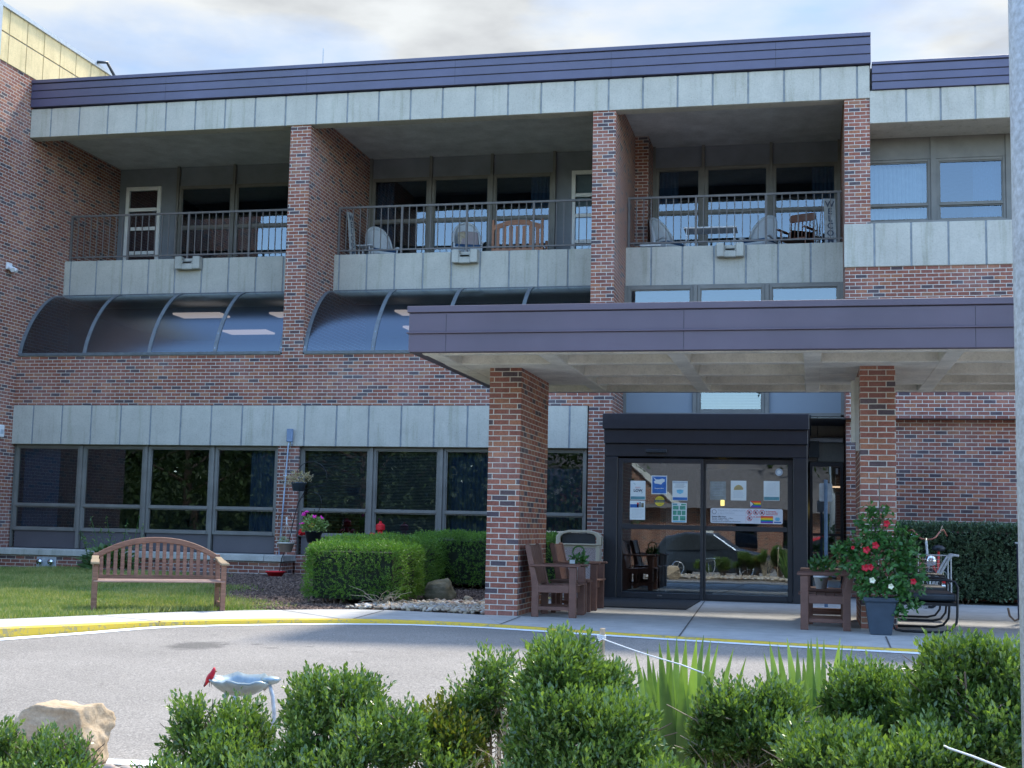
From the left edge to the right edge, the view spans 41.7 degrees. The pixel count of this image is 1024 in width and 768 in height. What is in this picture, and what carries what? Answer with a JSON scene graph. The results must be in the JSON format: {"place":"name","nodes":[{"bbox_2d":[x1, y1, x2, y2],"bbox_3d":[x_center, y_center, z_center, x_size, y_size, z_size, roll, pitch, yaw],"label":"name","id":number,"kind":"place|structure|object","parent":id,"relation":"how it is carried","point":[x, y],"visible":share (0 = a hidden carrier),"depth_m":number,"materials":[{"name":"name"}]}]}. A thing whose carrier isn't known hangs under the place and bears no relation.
{"place":"outdoors","nodes":[
{"label":"outdoors","id":0,"kind":"place"},
{"bbox_2d":[0,565,296,618],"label":"lawn","id":1,"kind":"structure","parent":0,"point":[120,603],"depth_m":19.39,"materials":[{"name":"plant"}]},
{"bbox_2d":[76,516,143,570],"bbox_3d":[-7.523,2.994,25.175,1.357,1.102,0.866,0,-6,13],"label":"hosta plant","id":2,"kind":"object","parent":1,"relation":"on","point":[87,563],"visible":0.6,"depth_m":25.12,"materials":[{"name":"green plant"}]},
{"bbox_2d":[90,537,229,610],"bbox_3d":[-4.347,2.345,16.525,1.630,0.910,0.658,3,-6,-19],"label":"garden bench","id":3,"kind":"object","parent":1,"relation":"on","point":[96,560],"visible":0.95,"depth_m":16.73,"materials":[{"name":"brown wood"}]},
{"bbox_2d":[175,571,550,614],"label":"bark mulch","id":4,"kind":"object","parent":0,"point":[272,592],"visible":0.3,"depth_m":20.18,"materials":[{"name":"brown wood"}]},
{"bbox_2d":[278,461,326,570],"bbox_3d":[-3.801,2.448,24.286,0.921,2.107,0.018,0,-6,13],"label":"plant hanger","id":5,"kind":"object","parent":4,"relation":"on","point":[302,496],"visible":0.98,"depth_m":24.31,"materials":[{"name":"black metal"}]},
{"bbox_2d":[277,517,294,551],"bbox_3d":[-4.078,2.718,24.267,0.333,0.631,0.325,0,-6,13],"label":"hanging pot","id":6,"kind":"object","parent":5,"relation":"hanging from","point":[285,546],"visible":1,"depth_m":24.16,"materials":[{"name":"grey plastic"}]},
{"bbox_2d":[281,470,313,490],"bbox_3d":[-3.898,1.734,24.319,0.588,0.407,0.502,4,-7,-23],"label":"hanging pot","id":7,"kind":"object","parent":5,"relation":"hanging from","point":[297,485],"visible":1,"depth_m":24.25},
{"bbox_2d":[299,511,328,542],"bbox_3d":[-3.548,2.563,24.115,0.558,0.571,0.515,0,-6,13],"label":"hanging pot","id":8,"kind":"object","parent":5,"relation":"hanging from","point":[313,533],"visible":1,"depth_m":24.01,"materials":[{"name":"black plastic"}]},
{"bbox_2d":[345,598,484,613],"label":"river gravel","id":9,"kind":"structure","parent":4,"relation":"on","point":[466,606],"depth_m":17.41,"materials":[{"name":"beige gravel"}]},
{"bbox_2d":[351,586,415,603],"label":"dead branches","id":10,"kind":"object","parent":9,"relation":"on","point":[385,600],"visible":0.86,"depth_m":17.77,"materials":[{"name":"grey plant"}]},
{"bbox_2d":[299,528,561,603],"bbox_3d":[-0.913,2.703,20.231,3.548,1.109,4.934,0,-6,13],"label":"clipped hedge","id":11,"kind":"object","parent":4,"relation":"on","point":[416,562],"visible":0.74,"depth_m":18.50,"materials":[{"name":"green plant"}]},
{"bbox_2d":[423,578,456,599],"bbox_3d":[-1.028,2.991,19.214,0.465,0.431,0.436,0,-6,13],"label":"mossy rock","id":12,"kind":"object","parent":4,"relation":"on","point":[440,589],"visible":0.77,"depth_m":19.07,"materials":[{"name":"grey stone"}]},
{"bbox_2d":[0,621,1000,767],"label":"road","id":13,"kind":"structure","parent":0,"point":[130,679],"depth_m":11.86,"materials":[{"name":"grey asphalt"}]},
{"bbox_2d":[106,759,181,766],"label":"island edge line","id":14,"kind":"object","parent":13,"relation":"on","point":[125,761],"visible":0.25,"depth_m":7.33,"materials":[{"name":"white paint"}]},
{"bbox_2d":[0,618,917,651],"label":"kerb","id":15,"kind":"structure","parent":13,"relation":"on","point":[13,631],"depth_m":14.34,"materials":[{"name":"yellow paint"}]},
{"bbox_2d":[0,623,918,653],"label":"white edge line","id":16,"kind":"object","parent":13,"relation":"on","point":[51,635],"visible":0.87,"depth_m":14.04,"materials":[{"name":"paint"}]},
{"bbox_2d":[4,0,1008,74],"label":"sky","id":17,"kind":"structure","parent":0,"point":[134,36],"materials":[{"name":"white"}]},
{"bbox_2d":[0,591,1019,648],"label":"sidewalk","id":18,"kind":"structure","parent":0,"point":[772,622],"depth_m":16.06,"materials":[{"name":"concrete"}]},
{"bbox_2d":[0,0,1017,603],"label":"building","id":19,"kind":"structure","parent":18,"relation":"on","point":[202,310],"depth_m":26.48,"materials":[{"name":"red brick"}]},
{"bbox_2d":[11,444,79,547],"bbox_3d":[-9.352,2.259,27.098,1.450,2.060,0.228,0,-6,13],"label":"window","id":20,"kind":"structure","parent":19,"relation":"in","point":[40,505],"depth_m":27.19,"materials":[{"name":"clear glass"}]},
{"bbox_2d":[36,557,56,567],"bbox_3d":[-9.050,3.472,26.028,0.420,0.245,0.120,0,-6,13],"label":"pipe connection","id":21,"kind":"object","parent":19,"relation":"attached to","point":[46,561],"visible":0.81,"depth_m":26.04,"materials":[{"name":"metal"}]},
{"bbox_2d":[79,445,144,549],"bbox_3d":[-7.936,2.249,26.717,1.360,2.060,0.102,0,-6,13],"label":"window","id":22,"kind":"structure","parent":19,"relation":"in","point":[118,535],"depth_m":26.69,"materials":[{"name":"grey metal"}]},
{"bbox_2d":[123,186,161,259],"bbox_3d":[-8.574,-3.448,31.168,0.880,2.280,0.110,0,-6,13],"label":"balcony door","id":23,"kind":"structure","parent":19,"relation":"in","point":[150,201],"depth_m":31.21,"materials":[{"name":"white paint"}]},
{"bbox_2d":[144,446,211,551],"bbox_3d":[-6.548,2.245,26.407,1.365,2.060,0.102,0,-6,13],"label":"window","id":24,"kind":"structure","parent":19,"relation":"in","point":[200,537],"depth_m":26.36,"materials":[{"name":"grey metal"}]},
{"bbox_2d":[177,184,232,257],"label":"window","id":25,"kind":"structure","parent":19,"relation":"in","point":[181,196],"depth_m":30.88,"materials":[{"name":"grey metal"}]},
{"bbox_2d":[212,446,277,553],"bbox_3d":[-5.164,2.249,26.169,1.320,2.060,0.242,0,-6,13],"label":"window","id":26,"kind":"structure","parent":19,"relation":"in","point":[260,537],"depth_m":26.15,"materials":[{"name":"clear glass"}]},
{"bbox_2d":[233,182,288,256],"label":"window","id":27,"kind":"structure","parent":19,"relation":"in","point":[237,195],"depth_m":30.59,"materials":[{"name":"grey glass"}]},
{"bbox_2d":[278,429,293,554],"bbox_3d":[-4.333,2.057,25.703,0.224,2.401,0.094,0,-6,13],"label":"electrical conduit","id":28,"kind":"object","parent":19,"relation":"on","point":[289,438],"visible":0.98,"depth_m":25.75,"materials":[{"name":"metal"}]},
{"bbox_2d":[298,447,369,553],"bbox_3d":[-3.384,2.242,25.743,1.410,2.060,0.188,0,-6,13],"label":"window","id":29,"kind":"structure","parent":19,"relation":"in","point":[304,543],"depth_m":25.82,"materials":[{"name":"glass"}]},
{"bbox_2d":[347,212,355,253],"bbox_3d":[-3.367,-3.058,28.268,0.022,1.120,0.220,-8,-9,24],"label":"chair","id":30,"kind":"object","parent":19,"relation":"on","point":[350,222],"visible":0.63,"depth_m":28.26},
{"bbox_2d":[363,226,399,253],"bbox_3d":[-2.831,-2.937,28.748,0.672,0.997,0.635,4,-7,-27],"label":"wicker chair","id":31,"kind":"object","parent":19,"relation":"on","point":[377,237],"visible":0.41,"depth_m":28.96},
{"bbox_2d":[371,177,428,252],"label":"window","id":32,"kind":"structure","parent":19,"relation":"in","point":[386,190],"depth_m":29.97,"materials":[{"name":"grey glass"}]},
{"bbox_2d":[371,447,439,534],"bbox_3d":[-1.993,2.238,25.433,1.320,2.060,0.188,0,-6,13],"label":"window","id":33,"kind":"structure","parent":19,"relation":"in","point":[416,511],"depth_m":25.51,"materials":[{"name":"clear glass"}]},
{"bbox_2d":[430,175,489,252],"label":"window","id":34,"kind":"structure","parent":19,"relation":"in","point":[456,219],"depth_m":29.55,"materials":[{"name":"grey glass"}]},
{"bbox_2d":[442,448,487,540],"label":"window","id":35,"kind":"structure","parent":19,"relation":"in","point":[468,467],"depth_m":25.30,"materials":[{"name":"black glass"}]},
{"bbox_2d":[451,222,483,251],"bbox_3d":[-0.948,-2.963,28.125,0.672,0.997,0.635,2,-6,-7],"label":"wicker chair","id":36,"kind":"object","parent":19,"relation":"on","point":[477,240],"visible":0.66,"depth_m":28.17,"materials":[{"name":"wicker"}]},
{"bbox_2d":[491,218,547,250],"bbox_3d":[0.163,-2.922,27.938,1.090,0.920,0.495,0,-6,13],"label":"wooden bench seat","id":37,"kind":"object","parent":19,"relation":"on","point":[522,222],"visible":0.67,"depth_m":27.73,"materials":[{"name":"orange wood"}]},
{"bbox_2d":[493,172,552,249],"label":"window","id":38,"kind":"structure","parent":19,"relation":"in","point":[541,188],"depth_m":29.27,"materials":[{"name":"grey glass"}]},
{"bbox_2d":[546,449,587,542],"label":"window","id":39,"kind":"structure","parent":19,"relation":"in","point":[563,511],"depth_m":25.09,"materials":[{"name":"grey glass"}]},
{"bbox_2d":[571,170,591,248],"bbox_3d":[1.702,-3.474,28.871,0.860,2.280,0.110,0,-6,13],"label":"balcony door","id":40,"kind":"structure","parent":19,"relation":"in","point":[581,185],"depth_m":28.96,"materials":[{"name":"white paint"}]},
{"bbox_2d":[630,500,644,519],"bbox_3d":[2.018,2.029,21.607,0.246,0.308,0.002,0,-6,13],"label":"notice","id":41,"kind":"object","parent":19,"relation":"attached to","point":[637,510],"visible":1,"depth_m":21.61,"materials":[{"name":"paper"}]},
{"bbox_2d":[630,481,645,499],"bbox_3d":[2.029,1.712,21.639,0.244,0.306,0.004,0,-6,13],"label":"notice","id":42,"kind":"object","parent":19,"relation":"attached to","point":[637,490],"visible":1,"depth_m":21.64,"materials":[{"name":"paper"}]},
{"bbox_2d":[651,476,666,493],"bbox_3d":[2.364,1.620,21.573,0.250,0.297,0.004,0,-6,13],"label":"notice","id":43,"kind":"object","parent":19,"relation":"attached to","point":[658,484],"visible":1,"depth_m":21.57,"materials":[{"name":"paper"}]},
{"bbox_2d":[627,286,692,302],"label":"window","id":44,"kind":"structure","parent":19,"relation":"in","point":[672,288],"depth_m":26.11,"materials":[{"name":"grey glass"}]},
{"bbox_2d":[616,458,703,599],"bbox_3d":[2.369,2.307,21.499,1.370,2.225,0.058,0,-6,13],"label":"sliding door","id":45,"kind":"structure","parent":19,"relation":"in","point":[620,526],"depth_m":21.50,"materials":[{"name":"brown metal"}]},
{"bbox_2d":[649,217,684,246],"bbox_3d":[3.120,-2.952,27.415,0.672,0.997,0.635,7,-8,-42],"label":"wicker chair","id":46,"kind":"object","parent":19,"relation":"on","point":[654,237],"visible":0.37,"depth_m":27.61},
{"bbox_2d":[655,167,701,245],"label":"window","id":47,"kind":"structure","parent":19,"relation":"in","point":[668,181],"depth_m":28.60,"materials":[{"name":"grey glass"}]},
{"bbox_2d":[672,503,686,522],"bbox_3d":[2.670,2.056,21.457,0.238,0.312,0.002,0,-6,13],"label":"notice","id":48,"kind":"object","parent":19,"relation":"attached to","point":[679,512],"visible":1,"depth_m":21.45,"materials":[{"name":"paper"}]},
{"bbox_2d":[672,481,687,500],"bbox_3d":[2.688,1.707,21.492,0.242,0.310,0.003,0,-6,13],"label":"notice","id":49,"kind":"object","parent":19,"relation":"attached to","point":[679,490],"visible":1,"depth_m":21.49,"materials":[{"name":"paper"}]},
{"bbox_2d":[683,226,737,245],"bbox_3d":[3.987,-2.796,26.939,1.050,0.620,0.550,0,-6,13],"label":"folding table","id":50,"kind":"object","parent":19,"relation":"on","point":[715,229],"visible":0.65,"depth_m":26.86,"materials":[{"name":"white plastic"}]},
{"bbox_2d":[710,481,725,499],"bbox_3d":[3.283,1.700,21.417,0.254,0.294,0.002,0,-6,13],"label":"notice","id":51,"kind":"object","parent":19,"relation":"attached to","point":[717,490],"visible":1,"depth_m":21.42,"materials":[{"name":"white paper"}]},
{"bbox_2d":[697,285,764,301],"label":"window","id":52,"kind":"structure","parent":19,"relation":"in","point":[727,287],"depth_m":25.81,"materials":[{"name":"grey glass"}]},
{"bbox_2d":[697,393,764,412],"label":"window","id":53,"kind":"structure","parent":19,"relation":"in","point":[700,409],"depth_m":25.64,"materials":[{"name":"clear glass"}]},
{"bbox_2d":[704,164,769,245],"bbox_3d":[4.724,-3.712,28.204,1.350,1.780,0.102,0,-6,13],"label":"window","id":54,"kind":"structure","parent":19,"relation":"in","point":[707,212],"depth_m":28.23,"materials":[{"name":"grey glass"}]},
{"bbox_2d":[731,481,745,500],"bbox_3d":[3.600,1.694,21.346,0.244,0.313,0.003,0,-6,13],"label":"notice","id":55,"kind":"object","parent":19,"relation":"attached to","point":[738,490],"visible":1,"depth_m":21.34,"materials":[{"name":"paper"}]},
{"bbox_2d":[710,508,782,523],"bbox_3d":[3.712,2.092,21.276,1.130,0.236,0.004,0,-6,13],"label":"door sign","id":56,"kind":"object","parent":19,"relation":"attached to","point":[746,516],"visible":1,"depth_m":21.27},
{"bbox_2d":[703,459,792,602],"bbox_3d":[3.731,2.310,21.252,1.394,2.225,0.056,0,-6,13],"label":"glass door panel","id":57,"kind":"structure","parent":19,"relation":"in","point":[789,599],"depth_m":21.19,"materials":[{"name":"brown metal"}]},
{"bbox_2d":[739,215,779,244],"bbox_3d":[5.010,-2.957,26.996,0.672,0.997,0.635,-4,-8,42],"label":"wicker chair","id":58,"kind":"object","parent":19,"relation":"on","point":[754,233],"visible":0.46,"depth_m":27.18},
{"bbox_2d":[764,481,779,500],"bbox_3d":[4.104,1.689,21.234,0.248,0.311,0.002,0,-6,13],"label":"notice","id":59,"kind":"object","parent":19,"relation":"attached to","point":[771,490],"visible":1,"depth_m":21.23,"materials":[{"name":"paper"}]},
{"bbox_2d":[776,212,816,243],"bbox_3d":[5.746,-2.944,26.918,0.640,1.016,0.911,-3,-8,37],"label":"rocking chair","id":60,"kind":"object","parent":19,"relation":"on","point":[793,219],"visible":0.47,"depth_m":26.99,"materials":[{"name":"brown wood"}]},
{"bbox_2d":[769,283,839,299],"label":"window","id":61,"kind":"structure","parent":19,"relation":"in","point":[836,285],"depth_m":25.52,"materials":[{"name":"grey glass"}]},
{"bbox_2d":[773,162,837,242],"bbox_3d":[6.099,-3.710,27.953,1.325,1.780,0.212,0,-6,13],"label":"window","id":62,"kind":"structure","parent":19,"relation":"in","point":[823,178],"depth_m":27.97,"materials":[{"name":"grey glass"}]},
{"bbox_2d":[810,462,843,585],"bbox_3d":[5.853,2.668,24.977,0.610,2.420,0.120,0,-6,13],"label":"side door","id":63,"kind":"structure","parent":19,"relation":"in","point":[812,464],"depth_m":24.98,"materials":[{"name":"brown metal"}]},
{"bbox_2d":[824,199,835,242],"bbox_3d":[6.200,-3.077,26.182,0.220,1.120,0.022,1,-12,1],"label":"welcome sign","id":64,"kind":"object","parent":19,"relation":"on","point":[827,218],"visible":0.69,"depth_m":26.20,"materials":[{"name":"grey wood"}]},
{"bbox_2d":[870,159,930,221],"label":"window","id":65,"kind":"structure","parent":19,"relation":"in","point":[897,193],"depth_m":25.04,"materials":[{"name":"blue glass"}]},
{"bbox_2d":[936,156,1006,219],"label":"window","id":66,"kind":"structure","parent":19,"relation":"in","point":[989,179],"depth_m":24.70,"materials":[{"name":"grey glass"}]},
{"bbox_2d":[525,543,588,617],"bbox_3d":[0.564,2.465,16.917,0.694,0.898,0.730,0,-6,13],"label":"armchair","id":67,"kind":"object","parent":18,"relation":"on","point":[574,587],"visible":1,"depth_m":16.65,"materials":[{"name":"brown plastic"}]},
{"bbox_2d":[550,579,592,613],"bbox_3d":[0.779,2.786,17.660,0.500,0.425,0.435,0,-6,13],"label":"side table","id":68,"kind":"object","parent":18,"relation":"on","point":[555,598],"visible":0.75,"depth_m":17.57,"materials":[{"name":"brown wood"}]},
{"bbox_2d":[568,545,588,579],"bbox_3d":[0.879,2.345,17.633,0.297,0.449,0.242,2,-6,-7],"label":"potted plant","id":69,"kind":"object","parent":68,"relation":"on","point":[582,558],"visible":0.65,"depth_m":17.63,"materials":[{"name":"green plant"}]},
{"bbox_2d":[550,542,607,610],"bbox_3d":[0.916,2.639,18.488,0.694,0.898,0.730,0,-6,13],"label":"armchair","id":70,"kind":"object","parent":18,"relation":"on","point":[597,568],"visible":0.66,"depth_m":18.36,"materials":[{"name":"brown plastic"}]},
{"bbox_2d":[556,530,602,597],"bbox_3d":[1.061,2.838,21.145,0.700,1.070,0.700,1,-6,7],"label":"trash bin","id":71,"kind":"object","parent":18,"relation":"on","point":[571,541],"visible":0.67,"depth_m":20.87,"materials":[{"name":"beige plastic"}]},
{"bbox_2d":[604,597,700,609],"bbox_3d":[1.897,3.269,20.064,1.630,0.012,2.500,0,-6,13],"label":"door mat","id":72,"kind":"object","parent":18,"relation":"on","point":[678,604],"depth_m":19.90,"materials":[{"name":"black rubber"}]},
{"bbox_2d":[407,297,1014,629],"bbox_3d":[4.639,1.149,16.612,11.040,3.660,4.745,0,-6,13],"label":"entrance canopy","id":73,"kind":"object","parent":18,"relation":"on","point":[523,361],"visible":1,"depth_m":15.82,"materials":[{"name":"metal"}]},
{"bbox_2d":[800,554,850,614],"bbox_3d":[4.061,2.577,17.276,0.694,0.898,0.730,0,-6,13],"label":"armchair","id":74,"kind":"object","parent":18,"relation":"on","point":[832,611],"visible":0.12,"depth_m":16.99,"materials":[{"name":"brown wood"}]},
{"bbox_2d":[809,588,842,624],"bbox_3d":[3.857,2.722,16.442,0.500,0.425,0.435,0,-6,13],"label":"side table","id":75,"kind":"object","parent":18,"relation":"on","point":[834,590],"visible":0.28,"depth_m":16.28,"materials":[{"name":"brown wood"}]},
{"bbox_2d":[807,552,835,588],"bbox_3d":[3.800,2.279,16.459,0.362,0.455,0.347,0,-6,13],"label":"potted plant","id":76,"kind":"object","parent":75,"relation":"on","point":[821,582],"visible":0.8,"depth_m":16.39,"materials":[{"name":"green plant"}]},
{"bbox_2d":[816,480,836,607],"bbox_3d":[4.635,2.361,19.831,0.300,1.890,0.300,0,-6,13],"label":"sign post","id":77,"kind":"object","parent":18,"relation":"on","point":[825,492],"visible":0.67,"depth_m":19.88,"materials":[{"name":"grey metal"}]},
{"bbox_2d":[797,554,858,630],"bbox_3d":[3.681,2.398,15.670,0.694,0.898,0.730,0,-6,13],"label":"armchair","id":78,"kind":"object","parent":18,"relation":"on","point":[807,597],"visible":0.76,"depth_m":15.36,"materials":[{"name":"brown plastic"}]},
{"bbox_2d":[828,476,931,635],"bbox_3d":[4.094,1.903,14.961,1.130,1.750,0.654,0,-6,13],"label":"flower planter","id":79,"kind":"object","parent":18,"relation":"on","point":[883,611],"visible":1,"depth_m":14.84,"materials":[{"name":"green plant"}]},
{"bbox_2d":[897,572,947,621],"bbox_3d":[5.312,2.659,17.739,0.776,0.883,0.828,0,-6,13],"label":"patio chair","id":80,"kind":"object","parent":18,"relation":"on","point":[940,587],"visible":0.26,"depth_m":17.33,"materials":[{"name":"black metal"}]},
{"bbox_2d":[892,568,958,633],"bbox_3d":[4.777,2.433,15.719,0.776,0.883,0.948,0,-6,13],"label":"patio chair","id":81,"kind":"object","parent":18,"relation":"on","point":[948,598],"visible":0.47,"depth_m":15.27,"materials":[{"name":"black metal"}]},
{"bbox_2d":[907,525,952,607],"bbox_3d":[6.553,2.858,21.140,0.788,1.267,1.848,0,-6,13],"label":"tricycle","id":82,"kind":"object","parent":18,"relation":"on","point":[932,561],"visible":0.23,"depth_m":20.66,"materials":[{"name":"white metal"}]},
{"bbox_2d":[913,553,958,608],"bbox_3d":[6.124,2.853,19.468,0.643,0.796,0.484,0,-6,13],"label":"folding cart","id":83,"kind":"object","parent":18,"relation":"on","point":[948,557],"visible":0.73,"depth_m":19.24,"materials":[{"name":"metal"}]},
{"bbox_2d":[897,519,1017,603],"bbox_3d":[8.691,2.945,22.033,4.878,1.413,1.300,0,-6,13],"label":"evergreen hedge","id":84,"kind":"object","parent":18,"relation":"on","point":[984,565],"visible":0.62,"depth_m":21.82,"materials":[{"name":"green plant"}]},
{"bbox_2d":[1007,542,1018,621],"bbox_3d":[6.518,2.534,17.175,0.360,1.014,0.191,0,-6,13],"label":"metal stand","id":85,"kind":"object","parent":18,"relation":"on","point":[1008,610],"visible":0.31,"depth_m":17.21,"materials":[{"name":"black metal"}]},
{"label":"planting bed","id":86,"kind":"structure","parent":0,"visible":0},
{"bbox_2d":[0,714,44,767],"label":"boxwood shrub","id":87,"kind":"object","parent":86,"relation":"on","point":[8,736],"visible":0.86,"depth_m":5.41,"materials":[{"name":"green plant"}]},
{"bbox_2d":[4,720,104,767],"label":"boxwood shrub","id":88,"kind":"object","parent":86,"relation":"on","point":[50,753],"visible":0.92,"depth_m":5.34,"materials":[{"name":"green plant"}]},
{"bbox_2d":[4,700,115,765],"bbox_3d":[-2.358,1.870,7.029,0.541,0.421,0.363,0,-6,13],"label":"boulder","id":89,"kind":"object","parent":86,"relation":"on","point":[98,719],"visible":0.59,"depth_m":6.90,"materials":[{"name":"stone"}]},
{"bbox_2d":[92,763,144,767],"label":"river stones","id":90,"kind":"object","parent":86,"relation":"on","point":[108,765],"visible":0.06,"depth_m":6.67,"materials":[{"name":"white stone"}]},
{"bbox_2d":[209,671,280,735],"bbox_3d":[-1.306,1.683,6.492,0.382,0.553,0.211,0,-6,13],"label":"bath","id":91,"kind":"object","parent":90,"relation":"on","point":[253,684],"visible":0.77,"depth_m":6.47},
{"bbox_2d":[116,747,208,767],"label":"boxwood shrub","id":92,"kind":"object","parent":86,"relation":"on","point":[167,762],"visible":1,"depth_m":5.16,"materials":[{"name":"green plant"}]},
{"bbox_2d":[154,686,282,767],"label":"boxwood shrub","id":93,"kind":"object","parent":86,"relation":"on","point":[235,726],"visible":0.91,"depth_m":5.48,"materials":[{"name":"green plant"}]},
{"bbox_2d":[220,742,296,767],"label":"boxwood shrub","id":94,"kind":"object","parent":86,"relation":"on","point":[259,761],"visible":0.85,"depth_m":4.97,"materials":[{"name":"green plant"}]},
{"bbox_2d":[264,660,439,767],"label":"boxwood shrub","id":95,"kind":"object","parent":86,"relation":"on","point":[356,720],"visible":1,"depth_m":4.99,"materials":[{"name":"green plant"}]},
{"bbox_2d":[412,688,496,767],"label":"boxwood shrub","id":96,"kind":"object","parent":86,"relation":"on","point":[451,726],"visible":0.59,"depth_m":5.12,"materials":[{"name":"green plant"}]},
{"bbox_2d":[413,638,526,767],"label":"boxwood shrub","id":97,"kind":"object","parent":86,"relation":"on","point":[486,693],"visible":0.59,"depth_m":5.29,"materials":[{"name":"green plant"}]},
{"bbox_2d":[448,720,512,767],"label":"dead shrub","id":98,"kind":"object","parent":86,"relation":"on","point":[498,751],"visible":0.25,"depth_m":5.03,"materials":[{"name":"grey plant"}]},
{"bbox_2d":[494,619,686,767],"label":"boxwood shrub","id":99,"kind":"object","parent":86,"relation":"on","point":[576,704],"visible":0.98,"depth_m":4.67,"materials":[{"name":"green plant"}]},
{"bbox_2d":[488,746,700,767],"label":"boxwood shrub","id":100,"kind":"object","parent":86,"relation":"on","point":[654,764],"visible":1,"depth_m":4.51,"materials":[{"name":"green plant"}]},
{"bbox_2d":[606,635,745,767],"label":"yucca","id":101,"kind":"object","parent":86,"relation":"on","point":[673,688],"visible":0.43,"depth_m":5.50,"materials":[{"name":"green plant"}]},
{"bbox_2d":[666,668,821,767],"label":"boxwood shrub","id":102,"kind":"object","parent":86,"relation":"on","point":[727,725],"visible":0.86,"depth_m":4.80,"materials":[{"name":"green plant"}]},
{"bbox_2d":[764,639,856,727],"bbox_3d":[1.442,1.482,5.533,0.732,0.858,0.491,1,-6,-1],"label":"yucca","id":103,"kind":"object","parent":86,"relation":"on","point":[812,680],"visible":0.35,"depth_m":5.68,"materials":[{"name":"green plant"}]},
{"bbox_2d":[762,707,956,767],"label":"boxwood shrub","id":104,"kind":"object","parent":86,"relation":"on","point":[829,743],"visible":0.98,"depth_m":4.35,"materials":[{"name":"green plant"}]},
{"bbox_2d":[814,650,916,740],"bbox_3d":[1.327,1.403,4.849,0.464,0.865,0.430,0,-6,13],"label":"boxwood shrub","id":105,"kind":"object","parent":86,"relation":"on","point":[866,690],"visible":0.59,"depth_m":4.84,"materials":[{"name":"green plant"}]},
{"bbox_2d":[890,623,1021,767],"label":"boxwood shrub","id":106,"kind":"object","parent":86,"relation":"on","point":[962,688],"visible":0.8,"depth_m":4.45,"materials":[{"name":"green plant"}]},
{"bbox_2d":[1008,0,1023,767],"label":"light pole","id":107,"kind":"object","parent":86,"relation":"on","point":[1016,40],"visible":1,"depth_m":3.80,"materials":[{"name":"metal"}]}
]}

